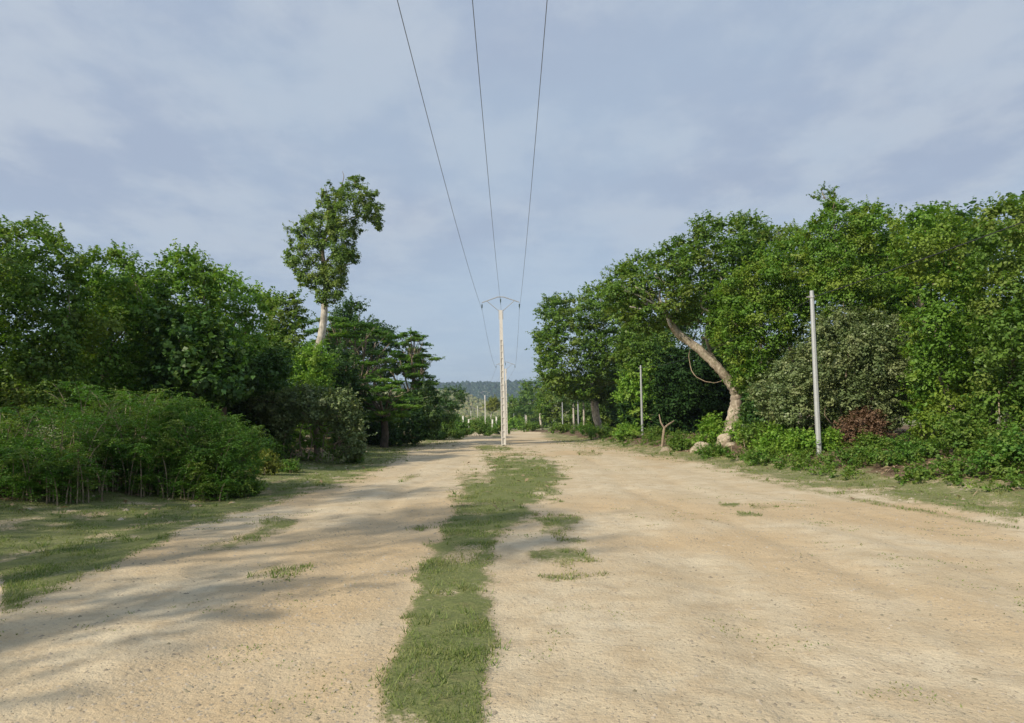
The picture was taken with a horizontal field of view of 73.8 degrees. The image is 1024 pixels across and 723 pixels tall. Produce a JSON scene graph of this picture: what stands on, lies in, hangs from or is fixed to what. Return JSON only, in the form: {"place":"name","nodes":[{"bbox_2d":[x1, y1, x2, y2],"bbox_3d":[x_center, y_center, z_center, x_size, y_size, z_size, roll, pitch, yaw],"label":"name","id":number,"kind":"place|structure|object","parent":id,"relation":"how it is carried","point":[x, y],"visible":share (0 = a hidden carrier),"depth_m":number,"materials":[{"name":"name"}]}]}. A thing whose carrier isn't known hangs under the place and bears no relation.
{"place":"outdoors","nodes":[
{"label":"outdoors","id":0,"kind":"place"},
{"bbox_2d":[0,421,1023,722],"bbox_3d":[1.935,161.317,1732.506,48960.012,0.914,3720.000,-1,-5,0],"label":"ground","id":1,"kind":"structure","parent":0,"point":[148,617],"depth_m":6.34,"materials":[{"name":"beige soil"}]},
{"bbox_2d":[0,249,65,442],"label":"forest tree","id":2,"kind":"object","parent":1,"relation":"on","point":[40,375],"visible":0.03,"depth_m":32.07,"materials":[{"name":"green plant"}]},
{"bbox_2d":[0,211,101,439],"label":"forest tree","id":3,"kind":"object","parent":1,"relation":"on","point":[28,362],"visible":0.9,"depth_m":20.79,"materials":[{"name":"green plant"}]},
{"bbox_2d":[0,402,145,505],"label":"feathery bush","id":4,"kind":"object","parent":1,"relation":"on","point":[62,475],"visible":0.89,"depth_m":13.56,"materials":[{"name":"green plant"}]},
{"bbox_2d":[58,239,159,417],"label":"forest tree","id":5,"kind":"object","parent":1,"relation":"on","point":[109,358],"visible":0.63,"depth_m":23.35,"materials":[{"name":"green plant"}]},
{"bbox_2d":[55,255,201,438],"bbox_3d":[-18.755,-0.151,34.180,8.179,10.086,8.668,-1,-5,0],"label":"forest tree","id":6,"kind":"object","parent":1,"relation":"on","point":[146,276],"visible":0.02,"depth_m":33.84,"materials":[{"name":"green plant"}]},
{"bbox_2d":[19,378,283,501],"bbox_3d":[-8.547,2.019,16.522,5.991,3.138,4.638,-1,-5,0],"label":"feathery bush","id":7,"kind":"object","parent":1,"relation":"on","point":[159,458],"visible":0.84,"depth_m":15.54,"materials":[{"name":"green plant"}]},
{"bbox_2d":[125,238,233,415],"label":"vine covered tree","id":8,"kind":"object","parent":1,"relation":"on","point":[200,281],"visible":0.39,"depth_m":25.68,"materials":[{"name":"green plant"}]},
{"bbox_2d":[126,299,258,453],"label":"vine covered tree","id":9,"kind":"object","parent":1,"relation":"on","point":[166,357],"visible":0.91,"depth_m":23.01,"materials":[{"name":"green plant"}]},
{"bbox_2d":[96,343,298,447],"bbox_3d":[-13.263,1.842,28.312,9.195,5.118,4.118,-1,-5,0],"label":"forest tree","id":10,"kind":"object","parent":1,"relation":"on","point":[272,375],"visible":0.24,"depth_m":27.62,"materials":[{"name":"green plant"}]},
{"bbox_2d":[208,261,279,453],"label":"vine covered tree","id":11,"kind":"object","parent":1,"relation":"on","point":[234,288],"visible":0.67,"depth_m":28.01,"materials":[{"name":"green plant"}]},
{"bbox_2d":[233,475,268,497],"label":"weed bush","id":12,"kind":"object","parent":1,"relation":"on","point":[253,488],"visible":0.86,"depth_m":15.68,"materials":[{"name":"green plant"}]},
{"bbox_2d":[208,379,303,455],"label":"forest tree","id":13,"kind":"object","parent":1,"relation":"on","point":[239,410],"visible":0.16,"depth_m":29.85,"materials":[{"name":"green plant"}]},
{"bbox_2d":[220,340,299,435],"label":"broadleaf tree","id":14,"kind":"object","parent":1,"relation":"on","point":[291,363],"visible":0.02,"depth_m":32.42,"materials":[{"name":"green plant"}]},
{"bbox_2d":[240,448,292,474],"bbox_3d":[-7.834,3.301,21.822,1.560,1.167,1.192,2,-6,-24],"label":"weed bush","id":15,"kind":"object","parent":1,"relation":"on","point":[272,469],"visible":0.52,"depth_m":21.72,"materials":[{"name":"green plant"}]},
{"bbox_2d":[261,437,287,462],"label":"weed bush","id":16,"kind":"object","parent":1,"relation":"on","point":[278,448],"visible":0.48,"depth_m":26.66,"materials":[{"name":"green plant"}]},
{"bbox_2d":[253,286,316,361],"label":"broadleaf tree","id":17,"kind":"object","parent":1,"relation":"on","point":[286,334],"visible":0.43,"depth_m":35.10,"materials":[{"name":"green plant"}]},
{"bbox_2d":[278,458,303,472],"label":"weed bush","id":18,"kind":"object","parent":1,"relation":"on","point":[293,465],"visible":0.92,"depth_m":23.33,"materials":[{"name":"green plant"}]},
{"bbox_2d":[241,380,377,462],"bbox_3d":[-9.062,2.710,29.640,6.729,3.956,3.953,-1,-5,0],"label":"bush","id":19,"kind":"object","parent":1,"relation":"on","point":[342,426],"visible":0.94,"depth_m":28.87,"materials":[{"name":"green plant"}]},
{"bbox_2d":[284,338,340,446],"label":"climber mound","id":20,"kind":"object","parent":1,"relation":"on","point":[315,366],"visible":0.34,"depth_m":42.18,"materials":[{"name":"green plant"}]},
{"bbox_2d":[290,338,369,439],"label":"forest tree","id":21,"kind":"object","parent":1,"relation":"on","point":[343,377],"visible":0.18,"depth_m":46.49,"materials":[{"name":"green plant"}]},
{"bbox_2d":[280,171,384,445],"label":"tall tree","id":22,"kind":"object","parent":1,"relation":"on","point":[342,254],"visible":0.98,"depth_m":45.77,"materials":[{"name":"green plant"}]},
{"bbox_2d":[303,312,409,393],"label":"flat topped tree","id":23,"kind":"object","parent":1,"relation":"on","point":[344,322],"visible":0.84,"depth_m":53.00,"materials":[{"name":"green plant"}]},
{"bbox_2d":[327,292,393,364],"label":"broadleaf tree","id":24,"kind":"object","parent":1,"relation":"on","point":[350,306],"visible":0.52,"depth_m":68.73,"materials":[{"name":"green plant"}]},
{"bbox_2d":[329,400,411,445],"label":"forest tree","id":25,"kind":"object","parent":1,"relation":"on","point":[375,427],"visible":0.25,"depth_m":50.41,"materials":[{"name":"green plant"}]},
{"bbox_2d":[325,313,429,385],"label":"broadleaf tree","id":26,"kind":"object","parent":1,"relation":"on","point":[386,351],"visible":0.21,"depth_m":75.75,"materials":[{"name":"green plant"}]},
{"bbox_2d":[341,369,422,447],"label":"flat topped tree","id":27,"kind":"object","parent":1,"relation":"on","point":[381,414],"visible":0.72,"depth_m":47.49,"materials":[{"name":"green plant"}]},
{"bbox_2d":[364,374,444,444],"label":"forest tree","id":28,"kind":"object","parent":1,"relation":"on","point":[423,423],"visible":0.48,"depth_m":53.38,"materials":[{"name":"green plant"}]},
{"bbox_2d":[369,328,444,443],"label":"flat topped tree","id":29,"kind":"object","parent":1,"relation":"on","point":[414,358],"visible":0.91,"depth_m":59.17,"materials":[{"name":"green plant"}]},
{"bbox_2d":[409,419,447,439],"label":"weed bush","id":30,"kind":"object","parent":1,"relation":"on","point":[440,436],"visible":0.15,"depth_m":73.44,"materials":[{"name":"green plant"}]},
{"bbox_2d":[434,384,469,411],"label":"broadleaf tree","id":31,"kind":"object","parent":1,"relation":"on","point":[449,405],"visible":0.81,"depth_m":117.76,"materials":[{"name":"green plant"}]},
{"bbox_2d":[438,409,465,439],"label":"weed bush","id":32,"kind":"object","parent":1,"relation":"on","point":[449,428],"visible":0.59,"depth_m":76.89,"materials":[{"name":"green plant"}]},
{"bbox_2d":[453,417,476,436],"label":"weed bush","id":33,"kind":"object","parent":1,"relation":"on","point":[469,430],"visible":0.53,"depth_m":95.24,"materials":[{"name":"green plant"}]},
{"bbox_2d":[468,417,494,435],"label":"weed bush","id":34,"kind":"object","parent":1,"relation":"on","point":[484,428],"visible":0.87,"depth_m":98.61,"materials":[{"name":"green plant"}]},
{"bbox_2d":[483,391,487,423],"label":"power pole","id":35,"kind":"object","parent":1,"relation":"on","point":[484,405],"visible":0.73,"depth_m":189.58,"materials":[{"name":"concrete"}]},
{"bbox_2d":[472,0,505,403],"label":"power line","id":36,"kind":"object","parent":35,"relation":"attached to","point":[484,138],"visible":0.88,"depth_m":19.21,"materials":[{"name":"metal"}]},
{"bbox_2d":[482,396,500,418],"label":"slanting tree","id":37,"kind":"object","parent":1,"relation":"on","point":[495,402],"visible":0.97,"depth_m":228.45,"materials":[{"name":"green plant"}]},
{"bbox_2d":[481,296,519,445],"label":"power pole","id":38,"kind":"object","parent":1,"relation":"on","point":[503,434],"visible":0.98,"depth_m":52.03,"materials":[{"name":"concrete"}]},
{"bbox_2d":[397,0,495,395],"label":"power line","id":39,"kind":"object","parent":38,"relation":"attached to","point":[436,150],"visible":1,"depth_m":18.68,"materials":[{"name":"metal"}]},
{"bbox_2d":[485,0,547,403],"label":"power line","id":40,"kind":"object","parent":38,"relation":"attached to","point":[534,148],"visible":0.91,"depth_m":18.66,"materials":[{"name":"metal"}]},
{"bbox_2d":[491,420,511,434],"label":"weed bush","id":41,"kind":"object","parent":1,"relation":"on","point":[497,426],"visible":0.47,"depth_m":111.19,"materials":[{"name":"green plant"}]},
{"bbox_2d":[496,362,514,434],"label":"power pole","id":42,"kind":"object","parent":1,"relation":"on","point":[505,372],"visible":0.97,"depth_m":103.81,"materials":[{"name":"concrete"}]},
{"bbox_2d":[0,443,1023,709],"bbox_3d":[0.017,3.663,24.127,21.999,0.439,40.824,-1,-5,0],"label":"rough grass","id":43,"kind":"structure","parent":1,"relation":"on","point":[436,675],"depth_m":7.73,"materials":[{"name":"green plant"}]},
{"bbox_2d":[0,443,1023,717],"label":"weed tufts","id":44,"kind":"object","parent":1,"relation":"on","point":[588,609],"visible":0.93,"depth_m":5.66,"materials":[{"name":"green plant"}]},
{"bbox_2d":[0,429,1023,519],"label":"leaf litter","id":45,"kind":"object","parent":1,"relation":"on","point":[526,479],"visible":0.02,"depth_m":18.92,"materials":[{"name":"brown plant"}]},
{"bbox_2d":[507,414,523,429],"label":"bush","id":46,"kind":"object","parent":1,"relation":"on","point":[513,423],"visible":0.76,"depth_m":188.22,"materials":[{"name":"green plant"}]},
{"bbox_2d":[512,404,533,421],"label":"pale trunk tree","id":47,"kind":"object","parent":1,"relation":"on","point":[526,409],"visible":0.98,"depth_m":189.36,"materials":[{"name":"green plant"}]},
{"bbox_2d":[507,377,551,427],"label":"broadleaf tree","id":48,"kind":"object","parent":1,"relation":"on","point":[527,393],"visible":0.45,"depth_m":270.29,"materials":[{"name":"green plant"}]},
{"bbox_2d":[515,420,547,431],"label":"weed bush","id":49,"kind":"object","parent":1,"relation":"on","point":[533,426],"visible":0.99,"depth_m":138.26,"materials":[{"name":"green plant"}]},
{"bbox_2d":[546,422,575,433],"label":"weed bush","id":50,"kind":"object","parent":1,"relation":"on","point":[563,428],"visible":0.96,"depth_m":99.05,"materials":[{"name":"green plant"}]},
{"bbox_2d":[553,389,588,429],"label":"pale trunk tree","id":51,"kind":"object","parent":1,"relation":"on","point":[561,399],"visible":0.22,"depth_m":104.70,"materials":[{"name":"green plant"}]},
{"bbox_2d":[533,378,610,428],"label":"broadleaf tree","id":52,"kind":"object","parent":1,"relation":"on","point":[554,413],"visible":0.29,"depth_m":136.27,"materials":[{"name":"green plant"}]},
{"bbox_2d":[568,420,600,435],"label":"weed bush","id":53,"kind":"object","parent":1,"relation":"on","point":[582,426],"visible":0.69,"depth_m":73.45,"materials":[{"name":"green plant"}]},
{"bbox_2d":[524,277,648,427],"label":"spreading tree","id":54,"kind":"object","parent":1,"relation":"on","point":[590,343],"visible":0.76,"depth_m":76.73,"materials":[{"name":"green plant"}]},
{"bbox_2d":[570,382,617,429],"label":"pale trunk tree","id":55,"kind":"object","parent":1,"relation":"on","point":[601,399],"visible":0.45,"depth_m":81.44,"materials":[{"name":"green plant"}]},
{"bbox_2d":[581,422,618,438],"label":"weed bush","id":56,"kind":"object","parent":1,"relation":"on","point":[604,431],"visible":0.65,"depth_m":61.55,"materials":[{"name":"green plant"}]},
{"bbox_2d":[580,378,620,428],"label":"forest tree","id":57,"kind":"object","parent":1,"relation":"on","point":[604,417],"visible":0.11,"depth_m":106.05,"materials":[{"name":"green plant"}]},
{"bbox_2d":[600,341,649,426],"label":"forest tree","id":58,"kind":"object","parent":1,"relation":"on","point":[613,409],"depth_m":87.13,"materials":[{"name":"green plant"}]},
{"bbox_2d":[608,419,645,440],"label":"weed bush","id":59,"kind":"object","parent":1,"relation":"on","point":[628,430],"visible":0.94,"depth_m":51.41,"materials":[{"name":"green plant"}]},
{"bbox_2d":[236,427,1023,491],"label":"weeds","id":60,"kind":"object","parent":1,"relation":"on","point":[930,471],"visible":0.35,"depth_m":18.75,"materials":[{"name":"green plant"}]},
{"bbox_2d":[606,355,665,430],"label":"climber mound","id":61,"kind":"object","parent":1,"relation":"on","point":[631,385],"visible":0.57,"depth_m":57.52,"materials":[{"name":"green plant"}]},
{"bbox_2d":[640,365,643,434],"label":"telephone post","id":62,"kind":"object","parent":1,"relation":"on","point":[641,398],"visible":0.9,"depth_m":53.91,"materials":[{"name":"grey concrete"}]},
{"bbox_2d":[604,322,683,385],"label":"broadleaf tree","id":63,"kind":"object","parent":1,"relation":"on","point":[640,343],"visible":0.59,"depth_m":58.25,"materials":[{"name":"green plant"}]},
{"bbox_2d":[641,425,670,440],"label":"weed bush","id":64,"kind":"object","parent":1,"relation":"on","point":[653,432],"visible":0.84,"depth_m":45.48,"materials":[{"name":"green plant"}]},
{"bbox_2d":[613,324,700,426],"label":"forest tree","id":65,"kind":"object","parent":1,"relation":"on","point":[683,331],"visible":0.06,"depth_m":73.56,"materials":[{"name":"green plant"}]},
{"bbox_2d":[613,395,722,431],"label":"forest tree","id":66,"kind":"object","parent":1,"relation":"on","point":[620,406],"visible":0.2,"depth_m":56.96,"materials":[{"name":"green plant"}]},
{"bbox_2d":[666,431,695,450],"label":"weed bush","id":67,"kind":"object","parent":1,"relation":"on","point":[674,442],"visible":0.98,"depth_m":35.62,"materials":[{"name":"green plant"}]},
{"bbox_2d":[593,208,777,432],"bbox_3d":[10.329,-2.206,39.029,11.543,14.396,9.123,-1,-5,0],"label":"leaning tree","id":68,"kind":"object","parent":1,"relation":"on","point":[635,289],"visible":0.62,"depth_m":36.96,"materials":[{"name":"green plant"}]},
{"bbox_2d":[643,343,732,434],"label":"broadleaf tree","id":69,"kind":"object","parent":1,"relation":"on","point":[685,386],"visible":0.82,"depth_m":48.72,"materials":[{"name":"green plant"}]},
{"bbox_2d":[646,299,729,403],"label":"forest tree","id":70,"kind":"object","parent":1,"relation":"on","point":[688,326],"visible":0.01,"depth_m":61.97,"materials":[{"name":"green plant"}]},
{"bbox_2d":[687,412,729,445],"bbox_3d":[10.066,3.473,34.870,2.336,1.918,2.040,-1,-5,0],"label":"weed bush","id":71,"kind":"object","parent":1,"relation":"on","point":[706,427],"visible":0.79,"depth_m":34.66,"materials":[{"name":"green plant"}]},
{"bbox_2d":[691,439,732,458],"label":"weed bush","id":72,"kind":"object","parent":1,"relation":"on","point":[710,446],"visible":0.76,"depth_m":29.69,"materials":[{"name":"green plant"}]},
{"bbox_2d":[716,433,735,445],"bbox_3d":[10.630,3.979,33.744,1.186,0.894,0.856,-1,-5,0],"label":"boulder","id":73,"kind":"object","parent":1,"relation":"on","point":[725,438],"visible":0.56,"depth_m":33.50,"materials":[{"name":"stone"}]},
{"bbox_2d":[722,416,750,444],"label":"weed bush","id":74,"kind":"object","parent":1,"relation":"on","point":[734,434],"visible":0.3,"depth_m":32.69,"materials":[{"name":"green plant"}]},
{"bbox_2d":[699,281,807,422],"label":"forest tree","id":75,"kind":"object","parent":1,"relation":"on","point":[761,346],"visible":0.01,"depth_m":51.08,"materials":[{"name":"green plant"}]},
{"bbox_2d":[736,418,774,448],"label":"weed bush","id":76,"kind":"object","parent":1,"relation":"on","point":[750,433],"visible":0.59,"depth_m":29.70,"materials":[{"name":"green plant"}]},
{"bbox_2d":[739,448,774,463],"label":"weed bush","id":77,"kind":"object","parent":1,"relation":"on","point":[758,454],"visible":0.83,"depth_m":24.64,"materials":[{"name":"green plant"}]},
{"bbox_2d":[701,228,823,407],"bbox_3d":[13.377,-1.539,35.054,7.784,11.473,5.921,2,-6,-23],"label":"vine covered tree","id":78,"kind":"object","parent":1,"relation":"on","point":[773,267],"visible":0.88,"depth_m":33.50,"materials":[{"name":"green plant"}]},
{"bbox_2d":[747,419,800,455],"bbox_3d":[10.193,2.951,26.384,2.103,1.606,1.869,-1,-5,0],"label":"weed bush","id":79,"kind":"object","parent":1,"relation":"on","point":[776,433],"visible":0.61,"depth_m":26.08,"materials":[{"name":"green plant"}]},
{"bbox_2d":[750,218,809,423],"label":"broadleaf tree","id":80,"kind":"object","parent":1,"relation":"on","point":[784,230],"visible":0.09,"depth_m":39.39,"materials":[{"name":"green plant"}]},
{"bbox_2d":[731,382,834,435],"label":"forest tree","id":81,"kind":"object","parent":1,"relation":"on","point":[746,409],"visible":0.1,"depth_m":31.73,"materials":[{"name":"green plant"}]},
{"bbox_2d":[777,427,822,456],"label":"weed bush","id":82,"kind":"object","parent":1,"relation":"on","point":[807,439],"visible":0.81,"depth_m":24.12,"materials":[{"name":"green plant"}]},
{"bbox_2d":[807,290,821,455],"bbox_3d":[10.673,0.524,24.042,0.280,6.114,0.193,-1,-5,0],"label":"telephone post","id":83,"kind":"object","parent":1,"relation":"on","point":[815,381],"visible":0.9,"depth_m":23.98,"materials":[{"name":"white concrete"}]},
{"bbox_2d":[564,221,1023,399],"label":"telephone cable","id":84,"kind":"object","parent":83,"relation":"attached to","point":[862,280],"visible":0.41,"depth_m":20.07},
{"bbox_2d":[815,426,847,451],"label":"weed bush","id":85,"kind":"object","parent":1,"relation":"on","point":[828,438],"visible":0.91,"depth_m":23.91,"materials":[{"name":"green plant"}]},
{"bbox_2d":[741,301,924,438],"bbox_3d":[13.232,0.472,27.427,8.543,6.111,5.405,-1,-5,0],"label":"olive tree","id":86,"kind":"object","parent":1,"relation":"on","point":[861,350],"visible":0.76,"depth_m":25.90,"materials":[{"name":"green plant"}]},
{"bbox_2d":[817,442,877,464],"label":"weed bush","id":87,"kind":"object","parent":1,"relation":"on","point":[842,454],"visible":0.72,"depth_m":20.75,"materials":[{"name":"green plant"}]},
{"bbox_2d":[793,181,903,424],"bbox_3d":[15.135,-2.132,30.158,4.577,11.783,6.816,-5,-7,40],"label":"vine covered tree","id":88,"kind":"object","parent":1,"relation":"on","point":[834,243],"visible":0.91,"depth_m":28.74,"materials":[{"name":"green plant"}]},
{"bbox_2d":[783,227,923,422],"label":"forest tree","id":89,"kind":"object","parent":1,"relation":"on","point":[818,312],"visible":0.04,"depth_m":41.30,"materials":[{"name":"green plant"}]},
{"bbox_2d":[834,405,895,445],"bbox_3d":[12.809,2.427,24.813,2.362,1.803,2.797,-2,-6,17],"label":"dead bush","id":90,"kind":"object","parent":1,"relation":"on","point":[876,420],"visible":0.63,"depth_m":24.22,"materials":[{"name":"brown plant"}]},
{"bbox_2d":[848,429,890,450],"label":"weed bush","id":91,"kind":"object","parent":1,"relation":"on","point":[869,439],"visible":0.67,"depth_m":22.22,"materials":[{"name":"green plant"}]},
{"bbox_2d":[869,432,947,465],"bbox_3d":[11.184,2.455,19.326,2.038,0.938,1.575,3,-6,-35],"label":"weed bush","id":92,"kind":"object","parent":1,"relation":"on","point":[903,447],"visible":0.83,"depth_m":19.09,"materials":[{"name":"green plant"}]},
{"bbox_2d":[817,203,1010,435],"bbox_3d":[20.060,-1.905,33.020,9.968,11.599,9.406,1,-6,-16],"label":"forest tree","id":93,"kind":"object","parent":1,"relation":"on","point":[918,304],"visible":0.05,"depth_m":32.22,"materials":[{"name":"green plant"}]},
{"bbox_2d":[878,200,983,442],"bbox_3d":[14.926,-1.603,23.975,3.588,9.529,6.369,-4,-6,36],"label":"forest tree","id":94,"kind":"object","parent":1,"relation":"on","point":[943,331],"visible":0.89,"depth_m":22.69,"materials":[{"name":"green plant"}]},
{"bbox_2d":[891,191,1023,428],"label":"forest tree","id":95,"kind":"object","parent":1,"relation":"on","point":[969,214],"visible":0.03,"depth_m":35.36,"materials":[{"name":"green plant"}]},
{"bbox_2d":[914,409,1010,456],"bbox_3d":[12.299,1.996,18.751,2.295,1.413,2.030,-1,-5,0],"label":"weed bush","id":96,"kind":"object","parent":1,"relation":"on","point":[964,432],"visible":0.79,"depth_m":18.58,"materials":[{"name":"green plant"}]},
{"bbox_2d":[952,191,1023,440],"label":"forest tree","id":97,"kind":"object","parent":1,"relation":"on","point":[1004,273],"visible":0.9,"depth_m":19.68,"materials":[{"name":"green plant"}]},
{"bbox_2d":[961,416,1023,475],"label":"weed bush","id":98,"kind":"object","parent":1,"relation":"on","point":[1005,449],"visible":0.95,"depth_m":15.26,"materials":[{"name":"green plant"}]},
{"bbox_2d":[0,437,1023,722],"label":"grass","id":99,"kind":"structure","parent":0,"point":[452,655],"depth_m":10.91,"materials":[{"name":"green plant"}]},
{"bbox_2d":[0,0,1023,383],"label":"sky","id":100,"kind":"structure","parent":0,"point":[216,125],"materials":[{"name":"blue"}]},
{"bbox_2d":[36,406,1003,432],"bbox_3d":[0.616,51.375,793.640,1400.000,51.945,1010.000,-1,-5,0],"label":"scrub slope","id":101,"kind":"structure","parent":0,"point":[475,408],"depth_m":498.04,"materials":[{"name":"green plant"}]},
{"bbox_2d":[363,388,579,427],"bbox_3d":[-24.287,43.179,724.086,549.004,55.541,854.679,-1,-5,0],"label":"scrub","id":102,"kind":"object","parent":101,"relation":"on","point":[471,400],"visible":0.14,"depth_m":636.59,"materials":[{"name":"green plant"}]},
{"bbox_3d":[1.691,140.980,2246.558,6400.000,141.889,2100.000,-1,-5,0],"label":"far ridge","id":103,"kind":"structure","parent":0,"visible":0},
{"bbox_2d":[370,379,579,402],"bbox_3d":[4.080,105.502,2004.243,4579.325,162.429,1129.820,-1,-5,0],"label":"forest","id":104,"kind":"object","parent":103,"relation":"on","point":[476,389],"visible":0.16,"depth_m":2171.14,"materials":[{"name":"green plant"}]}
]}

